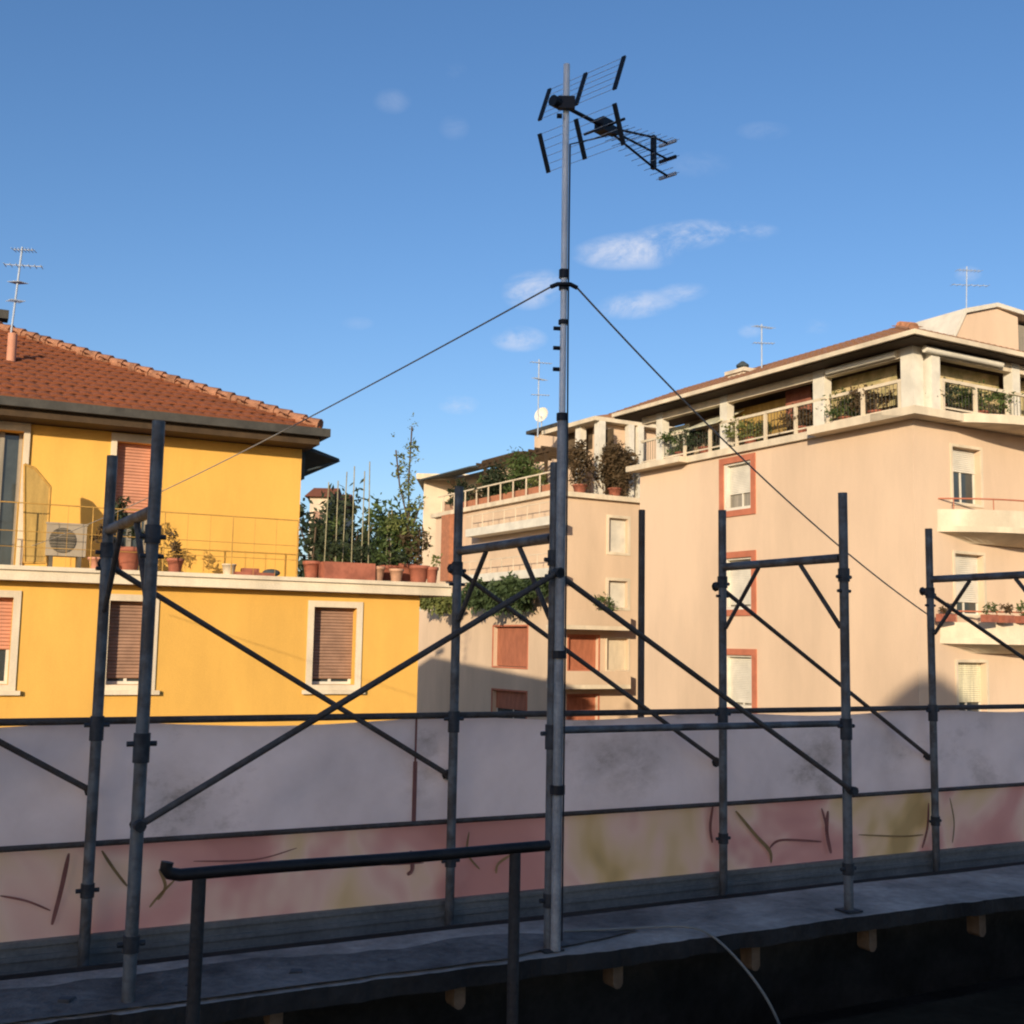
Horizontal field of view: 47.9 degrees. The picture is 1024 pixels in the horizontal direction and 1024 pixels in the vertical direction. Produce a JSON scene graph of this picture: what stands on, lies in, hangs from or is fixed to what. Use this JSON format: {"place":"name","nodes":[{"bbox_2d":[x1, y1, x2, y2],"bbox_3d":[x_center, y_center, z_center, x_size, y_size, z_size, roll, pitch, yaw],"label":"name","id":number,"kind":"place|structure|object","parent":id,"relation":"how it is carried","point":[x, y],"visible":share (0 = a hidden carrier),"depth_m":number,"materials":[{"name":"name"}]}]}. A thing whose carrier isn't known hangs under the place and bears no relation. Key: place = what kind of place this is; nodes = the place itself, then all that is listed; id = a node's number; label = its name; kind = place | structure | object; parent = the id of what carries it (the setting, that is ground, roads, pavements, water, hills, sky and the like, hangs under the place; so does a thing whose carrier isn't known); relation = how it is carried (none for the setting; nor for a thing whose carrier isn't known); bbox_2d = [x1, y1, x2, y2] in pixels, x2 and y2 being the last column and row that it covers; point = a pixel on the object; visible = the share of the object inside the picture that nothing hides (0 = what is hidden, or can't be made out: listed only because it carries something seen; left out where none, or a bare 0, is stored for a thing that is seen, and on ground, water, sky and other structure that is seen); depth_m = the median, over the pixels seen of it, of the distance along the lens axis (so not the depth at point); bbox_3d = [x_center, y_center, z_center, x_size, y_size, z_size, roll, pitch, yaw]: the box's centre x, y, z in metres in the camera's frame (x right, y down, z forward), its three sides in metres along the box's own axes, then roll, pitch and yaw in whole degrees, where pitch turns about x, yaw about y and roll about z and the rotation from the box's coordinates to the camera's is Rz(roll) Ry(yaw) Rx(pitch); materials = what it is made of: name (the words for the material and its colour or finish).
{"place":"outdoors","nodes":[
{"label":"outdoors","id":0,"kind":"place"},
{"bbox_2d":[57,996,76,1003],"bbox_3d":[-1.637,1.796,4.241,0.064,0.026,0.067,1,-7,0],"label":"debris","id":1,"kind":"object","parent":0,"point":[65,999],"visible":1,"depth_m":4.23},
{"bbox_2d":[0,309,451,726],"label":"yellow house","id":2,"kind":"structure","parent":0,"point":[72,416],"depth_m":20.27,"materials":[{"name":"paint"}]},
{"bbox_2d":[0,590,21,694],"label":"window","id":3,"kind":"structure","parent":2,"relation":"in","point":[5,603],"depth_m":18.35,"materials":[{"name":"beige paint"}]},
{"bbox_2d":[0,421,30,564],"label":"door","id":4,"kind":"structure","parent":2,"relation":"in","point":[11,444],"depth_m":19.88,"materials":[{"name":"beige paint"}]},
{"bbox_2d":[3,247,42,332],"bbox_3d":[-9.845,-4.091,23.111,0.767,2.508,0.369,2,-7,-6],"label":"tv antenna","id":5,"kind":"object","parent":2,"relation":"on","point":[15,300],"visible":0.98,"depth_m":23.15,"materials":[{"name":"metal"}]},
{"bbox_2d":[45,522,87,567],"bbox_3d":[-7.363,0.567,19.010,0.647,0.747,0.340,4,-7,-26],"label":"air conditioner","id":6,"kind":"object","parent":2,"relation":"on","point":[75,540],"visible":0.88,"depth_m":18.88,"materials":[{"name":"metal"}]},
{"bbox_2d":[87,523,102,568],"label":"potted plant","id":7,"kind":"object","parent":2,"relation":"on","point":[94,561],"visible":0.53,"depth_m":18.95,"materials":[{"name":"green plant"}]},
{"bbox_2d":[114,496,144,569],"bbox_3d":[-6.541,0.369,19.585,0.889,1.299,0.644,1,-7,0],"label":"potted plant","id":8,"kind":"object","parent":2,"relation":"on","point":[128,559],"visible":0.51,"depth_m":19.46,"materials":[{"name":"green plant"}]},
{"bbox_2d":[110,433,150,569],"bbox_3d":[-6.828,-0.132,20.691,0.837,2.497,0.300,4,-7,-26],"label":"door","id":9,"kind":"structure","parent":2,"relation":"in","point":[133,467],"depth_m":20.77,"materials":[{"name":"beige paint"}]},
{"bbox_2d":[104,594,159,694],"bbox_3d":[-6.369,2.195,19.143,1.033,1.644,0.350,4,-7,-26],"label":"window","id":10,"kind":"structure","parent":2,"relation":"in","point":[125,617],"depth_m":19.19,"materials":[{"name":"beige paint"}]},
{"bbox_2d":[165,528,183,571],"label":"potted plant","id":11,"kind":"object","parent":2,"relation":"on","point":[175,564],"visible":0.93,"depth_m":19.76,"materials":[{"name":"green plant"}]},
{"bbox_2d":[222,564,236,573],"bbox_3d":[-4.892,0.997,19.939,0.256,0.190,0.250,1,-7,0],"label":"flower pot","id":12,"kind":"object","parent":2,"relation":"on","point":[226,568],"visible":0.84,"depth_m":19.85,"materials":[{"name":"ceramic"}]},
{"bbox_2d":[234,568,274,575],"bbox_3d":[-4.514,1.054,20.124,0.680,0.131,0.300,4,-7,-26],"label":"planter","id":13,"kind":"object","parent":2,"relation":"on","point":[249,571],"visible":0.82,"depth_m":20.00,"materials":[{"name":"ceramic"}]},
{"bbox_2d":[303,519,331,577],"bbox_3d":[-3.630,0.657,21.454,0.545,1.252,0.480,3,-7,-16],"label":"potted plant","id":14,"kind":"object","parent":2,"relation":"on","point":[311,569],"visible":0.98,"depth_m":21.37,"materials":[{"name":"green plant"}]},
{"bbox_2d":[309,514,353,561],"bbox_3d":[-3.383,0.682,21.852,0.881,1.302,0.570,4,-7,-24],"label":"potted plant","id":15,"kind":"object","parent":2,"relation":"on","point":[328,536],"visible":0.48,"depth_m":21.81,"materials":[{"name":"green plant"}]},
{"bbox_2d":[302,600,364,693],"bbox_3d":[-3.217,2.429,20.706,1.158,1.644,0.350,4,-7,-26],"label":"window","id":16,"kind":"structure","parent":2,"relation":"in","point":[329,630],"depth_m":20.77,"materials":[{"name":"beige paint"}]},
{"bbox_2d":[318,461,375,579],"bbox_3d":[-3.038,0.154,21.457,0.980,2.273,0.696,4,-7,-26],"label":"planter","id":17,"kind":"object","parent":2,"relation":"on","point":[346,570],"visible":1,"depth_m":21.29,"materials":[{"name":"ceramic"}]},
{"bbox_2d":[365,549,390,580],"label":"potted plant","id":18,"kind":"object","parent":2,"relation":"on","point":[379,572],"visible":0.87,"depth_m":21.55,"materials":[{"name":"green plant"}]},
{"bbox_2d":[354,508,417,580],"bbox_3d":[-2.384,0.663,22.254,1.160,1.466,0.794,-3,-8,34],"label":"potted plant","id":19,"kind":"object","parent":2,"relation":"on","point":[384,545],"visible":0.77,"depth_m":22.19,"materials":[{"name":"green plant"}]},
{"bbox_2d":[387,548,408,580],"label":"potted plant","id":20,"kind":"object","parent":2,"relation":"on","point":[395,574],"visible":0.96,"depth_m":21.65,"materials":[{"name":"green plant"}]},
{"bbox_2d":[377,412,439,581],"bbox_3d":[-2.014,-0.289,22.356,0.901,3.393,0.978,-4,-8,36],"label":"potted tree","id":21,"kind":"object","parent":2,"relation":"on","point":[406,573],"visible":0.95,"depth_m":22.32,"materials":[{"name":"green plant"}]},
{"bbox_2d":[395,524,430,582],"bbox_3d":[-1.904,0.792,22.129,0.727,1.197,0.693,1,-7,0],"label":"potted plant","id":22,"kind":"object","parent":2,"relation":"on","point":[418,572],"visible":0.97,"depth_m":22.00,"materials":[{"name":"green plant"}]},
{"bbox_2d":[427,554,441,582],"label":"potted plant","id":23,"kind":"object","parent":2,"relation":"on","point":[432,571],"visible":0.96,"depth_m":22.01,"materials":[{"name":"green plant"}]},
{"bbox_2d":[305,488,344,555],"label":"apartment block","id":24,"kind":"structure","parent":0,"point":[314,495],"depth_m":95.71,"materials":[{"name":"paint"}]},
{"bbox_2d":[341,494,357,542],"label":"apartment block","id":25,"kind":"structure","parent":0,"point":[348,507],"depth_m":114.83,"materials":[{"name":"paint"}]},
{"bbox_2d":[0,0,1023,610],"label":"sky","id":26,"kind":"structure","parent":0,"point":[293,205],"materials":[{"name":"blue"}]},
{"bbox_2d":[417,414,672,719],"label":"apartment block","id":27,"kind":"structure","parent":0,"point":[503,661],"depth_m":48.18,"materials":[{"name":"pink paint"}]},
{"bbox_2d":[419,593,466,617],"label":"ivy","id":28,"kind":"object","parent":27,"relation":"attached to","point":[442,605],"visible":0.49,"depth_m":51.85,"materials":[{"name":"green plant"}]},
{"bbox_2d":[444,478,473,507],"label":"potted plant","id":29,"kind":"object","parent":27,"relation":"on","point":[450,502],"visible":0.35,"depth_m":56.74,"materials":[{"name":"green plant"}]},
{"bbox_2d":[467,482,487,499],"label":"potted plant","id":30,"kind":"object","parent":27,"relation":"on","point":[479,494],"visible":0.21,"depth_m":53.61,"materials":[{"name":"green plant"}]},
{"bbox_2d":[474,459,514,496],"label":"potted plant","id":31,"kind":"object","parent":27,"relation":"on","point":[494,490],"visible":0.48,"depth_m":52.16,"materials":[{"name":"green plant"}]},
{"bbox_2d":[461,570,548,618],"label":"ivy","id":32,"kind":"object","parent":27,"relation":"attached to","point":[508,586],"visible":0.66,"depth_m":46.78,"materials":[{"name":"green plant"}]},
{"bbox_2d":[491,688,527,718],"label":"window","id":33,"kind":"structure","parent":27,"relation":"in","point":[506,699],"depth_m":48.57,"materials":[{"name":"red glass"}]},
{"bbox_2d":[492,625,528,668],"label":"window","id":34,"kind":"structure","parent":27,"relation":"in","point":[512,642],"depth_m":48.83,"materials":[{"name":"wood"}]},
{"bbox_2d":[501,446,543,493],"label":"potted plant","id":35,"kind":"object","parent":27,"relation":"on","point":[517,471],"visible":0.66,"depth_m":50.36,"materials":[{"name":"green plant"}]},
{"bbox_2d":[527,467,548,487],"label":"potted plant","id":36,"kind":"object","parent":27,"relation":"on","point":[543,476],"visible":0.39,"depth_m":49.43,"materials":[{"name":"green plant"}]},
{"bbox_2d":[530,359,551,437],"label":"tv antenna","id":37,"kind":"object","parent":27,"relation":"on","point":[538,378],"visible":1,"depth_m":50.91,"materials":[{"name":"metal"}]},
{"bbox_2d":[535,407,547,426],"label":"satellite dish","id":38,"kind":"object","parent":27,"relation":"on","point":[543,412],"visible":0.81,"depth_m":55.20,"materials":[{"name":"metal"}]},
{"bbox_2d":[568,438,595,492],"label":"potted plant","id":39,"kind":"object","parent":27,"relation":"on","point":[577,456],"visible":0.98,"depth_m":47.41,"materials":[{"name":"brown plant"}]},
{"bbox_2d":[566,694,599,719],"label":"window","id":40,"kind":"structure","parent":27,"relation":"in","point":[574,701],"depth_m":46.33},
{"bbox_2d":[567,634,599,670],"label":"window","id":41,"kind":"structure","parent":27,"relation":"in","point":[584,646],"depth_m":46.58,"materials":[{"name":"wood"}]},
{"bbox_2d":[593,592,618,610],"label":"potted plant","id":42,"kind":"object","parent":27,"relation":"on","point":[604,600],"visible":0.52,"depth_m":46.52,"materials":[{"name":"green plant"}]},
{"bbox_2d":[588,438,640,496],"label":"potted plant","id":43,"kind":"object","parent":27,"relation":"on","point":[616,461],"visible":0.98,"depth_m":48.23,"materials":[{"name":"brown plant"}]},
{"bbox_2d":[605,637,629,670],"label":"window","id":44,"kind":"structure","parent":27,"relation":"in","point":[615,646],"depth_m":47.40,"materials":[{"name":"beige paint"}]},
{"bbox_2d":[606,577,629,610],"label":"window","id":45,"kind":"structure","parent":27,"relation":"in","point":[615,588],"depth_m":47.68,"materials":[{"name":"beige paint"}]},
{"bbox_2d":[606,514,630,555],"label":"window","id":46,"kind":"structure","parent":27,"relation":"in","point":[615,531],"depth_m":47.93,"materials":[{"name":"beige paint"}]},
{"bbox_2d":[608,303,1023,716],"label":"apartment block","id":47,"kind":"structure","parent":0,"point":[911,468],"depth_m":33.77,"materials":[{"name":"beige paint"}]},
{"bbox_2d":[657,430,701,456],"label":"potted plant","id":48,"kind":"object","parent":47,"relation":"on","point":[669,438],"visible":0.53,"depth_m":40.74,"materials":[{"name":"green plant"}]},
{"bbox_2d":[672,424,719,452],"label":"potted plant","id":49,"kind":"object","parent":47,"relation":"on","point":[692,435],"visible":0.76,"depth_m":39.66,"materials":[{"name":"green plant"}]},
{"bbox_2d":[719,452,755,516],"bbox_3d":[7.432,-0.838,37.596,0.310,1.965,1.738,5,-8,-30],"label":"window","id":50,"kind":"structure","parent":47,"relation":"in","point":[740,479],"depth_m":37.72,"materials":[{"name":"white paint"}]},
{"bbox_2d":[726,550,756,615],"bbox_3d":[7.376,2.314,37.236,0.310,2.071,1.738,5,-8,-30],"label":"window","id":51,"kind":"structure","parent":47,"relation":"in","point":[738,580],"depth_m":37.22,"materials":[{"name":"white paint"}]},
{"bbox_2d":[727,649,756,713],"bbox_3d":[7.321,5.416,36.882,0.310,2.072,1.738,5,-8,-30],"label":"window","id":52,"kind":"structure","parent":47,"relation":"in","point":[741,663],"depth_m":36.91,"materials":[{"name":"white paint"}]},
{"bbox_2d":[720,414,772,443],"bbox_3d":[7.802,-2.675,37.709,1.925,1.097,1.053,1,-7,0],"label":"potted plant","id":53,"kind":"object","parent":47,"relation":"on","point":[750,426],"visible":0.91,"depth_m":37.56,"materials":[{"name":"green plant"}]},
{"bbox_2d":[751,324,775,367],"bbox_3d":[8.488,-5.242,38.867,0.805,2.210,0.446,3,-7,-14],"label":"tv antenna","id":54,"kind":"object","parent":47,"relation":"on","point":[766,327],"visible":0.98,"depth_m":38.91,"materials":[{"name":"metal"}]},
{"bbox_2d":[772,403,812,432],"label":"potted plant","id":55,"kind":"object","parent":47,"relation":"on","point":[786,418],"visible":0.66,"depth_m":35.69,"materials":[{"name":"green plant"}]},
{"bbox_2d":[816,387,860,419],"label":"potted plant","id":56,"kind":"object","parent":47,"relation":"on","point":[840,414],"visible":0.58,"depth_m":34.09,"materials":[{"name":"green plant"}]},
{"bbox_2d":[846,383,896,413],"bbox_3d":[10.413,-3.181,33.222,1.651,1.178,0.824,1,-7,0],"label":"potted plant","id":57,"kind":"object","parent":47,"relation":"on","point":[873,394],"visible":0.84,"depth_m":33.20,"materials":[{"name":"green plant"}]},
{"bbox_2d":[936,603,955,621],"bbox_3d":[11.622,2.687,30.983,0.507,0.511,0.354,5,-8,-31],"label":"flower box","id":58,"kind":"object","parent":47,"relation":"attached to","point":[950,618],"visible":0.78,"depth_m":30.89,"materials":[{"name":"ceramic"}]},
{"bbox_2d":[925,377,975,407],"bbox_3d":[11.971,-3.264,32.060,1.890,1.134,1.011,1,-7,0],"label":"potted plant","id":59,"kind":"object","parent":47,"relation":"on","point":[953,389],"visible":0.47,"depth_m":32.00,"materials":[{"name":"green plant"}]},
{"bbox_2d":[950,443,983,507],"bbox_3d":[12.719,-1.005,32.521,1.344,1.731,0.290,5,-8,-30],"label":"window","id":60,"kind":"structure","parent":47,"relation":"in","point":[962,462],"depth_m":32.65,"materials":[{"name":"beige paint"}]},
{"bbox_2d":[952,550,986,617],"bbox_3d":[12.665,2.028,32.175,1.344,1.841,0.290,5,-8,-30],"label":"window","id":61,"kind":"structure","parent":47,"relation":"in","point":[962,564],"depth_m":32.31,"materials":[{"name":"beige paint"}]},
{"bbox_2d":[951,266,988,307],"bbox_3d":[14.721,-6.847,37.055,1.196,2.128,0.351,2,-7,-5],"label":"tv antenna","id":62,"kind":"object","parent":47,"relation":"on","point":[967,270],"visible":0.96,"depth_m":37.11,"materials":[{"name":"metal"}]},
{"bbox_2d":[955,659,989,711],"bbox_3d":[12.614,4.881,31.849,1.344,1.604,0.290,5,-8,-30],"label":"window","id":63,"kind":"structure","parent":47,"relation":"in","point":[968,678],"depth_m":31.99,"materials":[{"name":"beige paint"}]},
{"bbox_2d":[954,379,1023,413],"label":"potted plant","id":64,"kind":"object","parent":47,"relation":"on","point":[998,395],"visible":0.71,"depth_m":32.95,"materials":[{"name":"green plant"}]},
{"bbox_2d":[981,602,998,621],"bbox_3d":[12.732,2.658,30.790,0.461,0.564,0.473,5,-7,-28],"label":"flower box","id":65,"kind":"object","parent":47,"relation":"attached to","point":[986,617],"visible":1,"depth_m":30.70,"materials":[{"name":"ceramic"}]},
{"bbox_2d":[997,602,1014,622],"bbox_3d":[13.329,2.709,31.139,0.468,0.564,0.463,5,-8,-30],"label":"flower box","id":66,"kind":"object","parent":47,"relation":"attached to","point":[1010,618],"visible":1,"depth_m":31.02,"materials":[{"name":"ceramic"}]},
{"bbox_2d":[1015,600,1023,623],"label":"flower box","id":67,"kind":"object","parent":47,"relation":"attached to","point":[1019,619],"visible":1,"depth_m":31.35,"materials":[{"name":"ceramic"}]},
{"bbox_2d":[816,985,1023,1023],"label":"terrace floor","id":68,"kind":"structure","parent":0,"point":[1002,1006],"depth_m":5.34,"materials":[{"name":"concrete"}]},
{"bbox_2d":[159,840,550,1023],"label":"railing","id":69,"kind":"object","parent":68,"relation":"on","point":[198,876],"visible":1,"depth_m":4.05,"materials":[{"name":"metal"}]},
{"label":"ground","id":70,"kind":"structure","parent":0,"visible":0},
{"bbox_2d":[297,496,355,576],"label":"tree","id":71,"kind":"object","parent":70,"relation":"on","point":[306,525],"visible":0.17,"depth_m":70.17,"materials":[{"name":"green plant"}]},
{"bbox_2d":[297,478,393,576],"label":"tree","id":72,"kind":"object","parent":70,"relation":"on","point":[347,533],"visible":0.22,"depth_m":65.88,"materials":[{"name":"green plant"}]},
{"bbox_2d":[334,492,422,564],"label":"tree","id":73,"kind":"object","parent":70,"relation":"on","point":[378,511],"visible":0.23,"depth_m":72.19,"materials":[{"name":"green plant"}]},
{"bbox_2d":[358,495,422,564],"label":"tree","id":74,"kind":"object","parent":70,"relation":"on","point":[412,516],"visible":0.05,"depth_m":75.32,"materials":[{"name":"green plant"}]},
{"bbox_2d":[416,473,468,610],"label":"apartment block","id":75,"kind":"structure","parent":70,"relation":"on","point":[433,489],"depth_m":62.40,"materials":[{"name":"paint"}]},
{"bbox_2d":[441,500,453,511],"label":"window","id":76,"kind":"structure","parent":75,"relation":"in","point":[446,507],"depth_m":62.35,"materials":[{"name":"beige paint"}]},
{"bbox_2d":[0,862,1023,1023],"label":"roof ledge","id":77,"kind":"object","parent":70,"relation":"on","point":[809,954],"visible":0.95,"depth_m":5.75,"materials":[{"name":"concrete"}]},
{"bbox_2d":[563,925,779,1023],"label":"cable","id":78,"kind":"object","parent":77,"relation":"hanging from","point":[701,930],"visible":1,"depth_m":5.41,"materials":[{"name":"rubber"}]},
{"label":"scaffold deck","id":79,"kind":"object","parent":77,"relation":"on","visible":0},
{"bbox_2d":[75,420,166,1008],"bbox_3d":[-1.641,0.848,4.807,0.110,2.328,1.113,5,-7,-28],"label":"scaffold","id":80,"kind":"object","parent":79,"relation":"on","point":[141,743],"visible":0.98,"depth_m":4.46,"materials":[{"name":"metal"}]},
{"bbox_2d":[97,558,447,779],"bbox_3d":[-1.109,0.815,5.724,1.860,1.097,0.066,5,-7,-28],"label":"diagonal brace","id":81,"kind":"object","parent":80,"relation":"attached to","point":[248,651],"visible":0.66,"depth_m":5.69,"materials":[{"name":"metal"}]},
{"bbox_2d":[441,462,563,953],"bbox_3d":[-0.062,0.974,5.664,0.110,2.328,1.113,5,-7,-28],"label":"scaffold","id":82,"kind":"object","parent":79,"relation":"on","point":[454,718],"visible":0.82,"depth_m":5.95,"materials":[{"name":"metal"}]},
{"bbox_2d":[129,567,564,832],"bbox_3d":[-0.592,0.722,4.784,1.860,1.085,0.066,5,-7,-28],"label":"diagonal brace","id":83,"kind":"object","parent":82,"relation":"attached to","point":[139,826],"visible":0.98,"depth_m":4.69,"materials":[{"name":"metal"}]},
{"bbox_2d":[0,704,1023,725],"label":"guard rail","id":84,"kind":"object","parent":82,"relation":"attached to","point":[194,719],"visible":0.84,"depth_m":6.10,"materials":[{"name":"metal"}]},
{"bbox_2d":[0,710,1023,845],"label":"tarpaulin","id":85,"kind":"object","parent":84,"relation":"attached to","point":[339,774],"visible":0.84,"depth_m":6.13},
{"bbox_2d":[412,719,417,820],"bbox_3d":[-0.505,1.350,6.018,0.022,0.535,0.006,5,-7,-28],"label":"tarpaulin strap","id":86,"kind":"object","parent":85,"relation":"attached to","point":[414,793],"visible":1,"depth_m":6.01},
{"bbox_2d":[0,782,1023,852],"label":"guard rail","id":87,"kind":"object","parent":82,"relation":"attached to","point":[33,847],"visible":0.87,"depth_m":6.03,"materials":[{"name":"metal"}]},
{"bbox_2d":[0,786,1023,941],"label":"banner","id":88,"kind":"object","parent":87,"relation":"attached to","point":[39,898],"visible":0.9,"depth_m":6.16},
{"bbox_2d":[447,563,718,766],"bbox_3d":[0.469,0.907,6.585,1.860,1.147,0.066,5,-7,-28],"label":"diagonal brace","id":89,"kind":"object","parent":82,"relation":"attached to","point":[715,761],"visible":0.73,"depth_m":6.57,"materials":[{"name":"metal"}]},
{"bbox_2d":[537,55,678,951],"bbox_3d":[0.514,-0.089,5.527,0.901,4.127,0.506,5,-8,-30],"label":"antenna mast","id":90,"kind":"object","parent":82,"relation":"attached to","point":[604,126],"visible":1,"depth_m":5.34,"materials":[{"name":"metal"}]},
{"bbox_2d":[32,287,549,545],"bbox_3d":[-3.247,-0.293,10.728,0.009,0.445,12.723,5,-8,-32],"label":"guy wire","id":91,"kind":"object","parent":90,"relation":"attached to","point":[531,297],"visible":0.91,"depth_m":7.11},
{"bbox_2d":[577,288,926,613],"bbox_3d":[1.578,-0.174,6.660,0.009,1.428,3.705,-5,-9,44],"label":"guy wire","id":92,"kind":"object","parent":90,"relation":"attached to","point":[679,396],"visible":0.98,"depth_m":6.20,"materials":[{"name":"metal"}]},
{"bbox_2d":[565,720,839,733],"bbox_3d":[0.955,1.055,5.669,1.800,0.033,0.034,5,-7,-28],"label":"guard rail","id":93,"kind":"object","parent":82,"relation":"attached to","point":[675,727],"visible":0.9,"depth_m":5.62,"materials":[{"name":"metal"}]},
{"bbox_2d":[548,569,858,795],"bbox_3d":[0.986,0.866,5.639,1.860,1.109,0.066,5,-7,-28],"label":"diagonal brace","id":94,"kind":"object","parent":82,"relation":"attached to","point":[851,790],"visible":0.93,"depth_m":5.60,"materials":[{"name":"metal"}]},
{"bbox_2d":[0,841,1023,975],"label":"toe board","id":95,"kind":"object","parent":79,"relation":"on","point":[37,955],"visible":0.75,"depth_m":6.03,"materials":[{"name":"metal"}]},
{"bbox_2d":[715,492,862,913],"bbox_3d":[1.516,1.099,6.520,0.110,2.328,1.113,5,-7,-28],"label":"scaffold","id":96,"kind":"object","parent":79,"relation":"on","point":[846,726],"visible":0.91,"depth_m":6.27,"materials":[{"name":"metal"}]},
{"bbox_2d":[712,582,929,760],"bbox_3d":[2.047,1.058,7.438,1.860,1.146,0.066,5,-7,-28],"label":"diagonal brace","id":97,"kind":"object","parent":96,"relation":"attached to","point":[926,755],"visible":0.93,"depth_m":7.39,"materials":[{"name":"metal"}]},
{"bbox_2d":[924,528,1023,871],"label":"scaffold","id":98,"kind":"object","parent":79,"relation":"on","point":[932,710],"visible":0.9,"depth_m":7.77,"materials":[{"name":"metal"}]},
{"bbox_2d":[919,587,1023,659],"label":"diagonal brace","id":99,"kind":"object","parent":98,"relation":"attached to","point":[973,623],"visible":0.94,"depth_m":8.13,"materials":[{"name":"metal"}]},
{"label":"scaffold","id":100,"kind":"object","parent":79,"relation":"on","visible":0},
{"bbox_2d":[0,739,87,795],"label":"diagonal brace","id":101,"kind":"object","parent":100,"relation":"attached to","point":[42,765],"visible":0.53,"depth_m":5.14,"materials":[{"name":"metal"}]},
{"bbox_2d":[637,509,644,717],"bbox_3d":[0.847,5.940,7.779,0.160,11.991,0.160,1,-7,0],"label":"scaffold pole","id":102,"kind":"object","parent":70,"relation":"on","point":[641,583],"visible":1,"depth_m":8.36,"materials":[{"name":"metal"}]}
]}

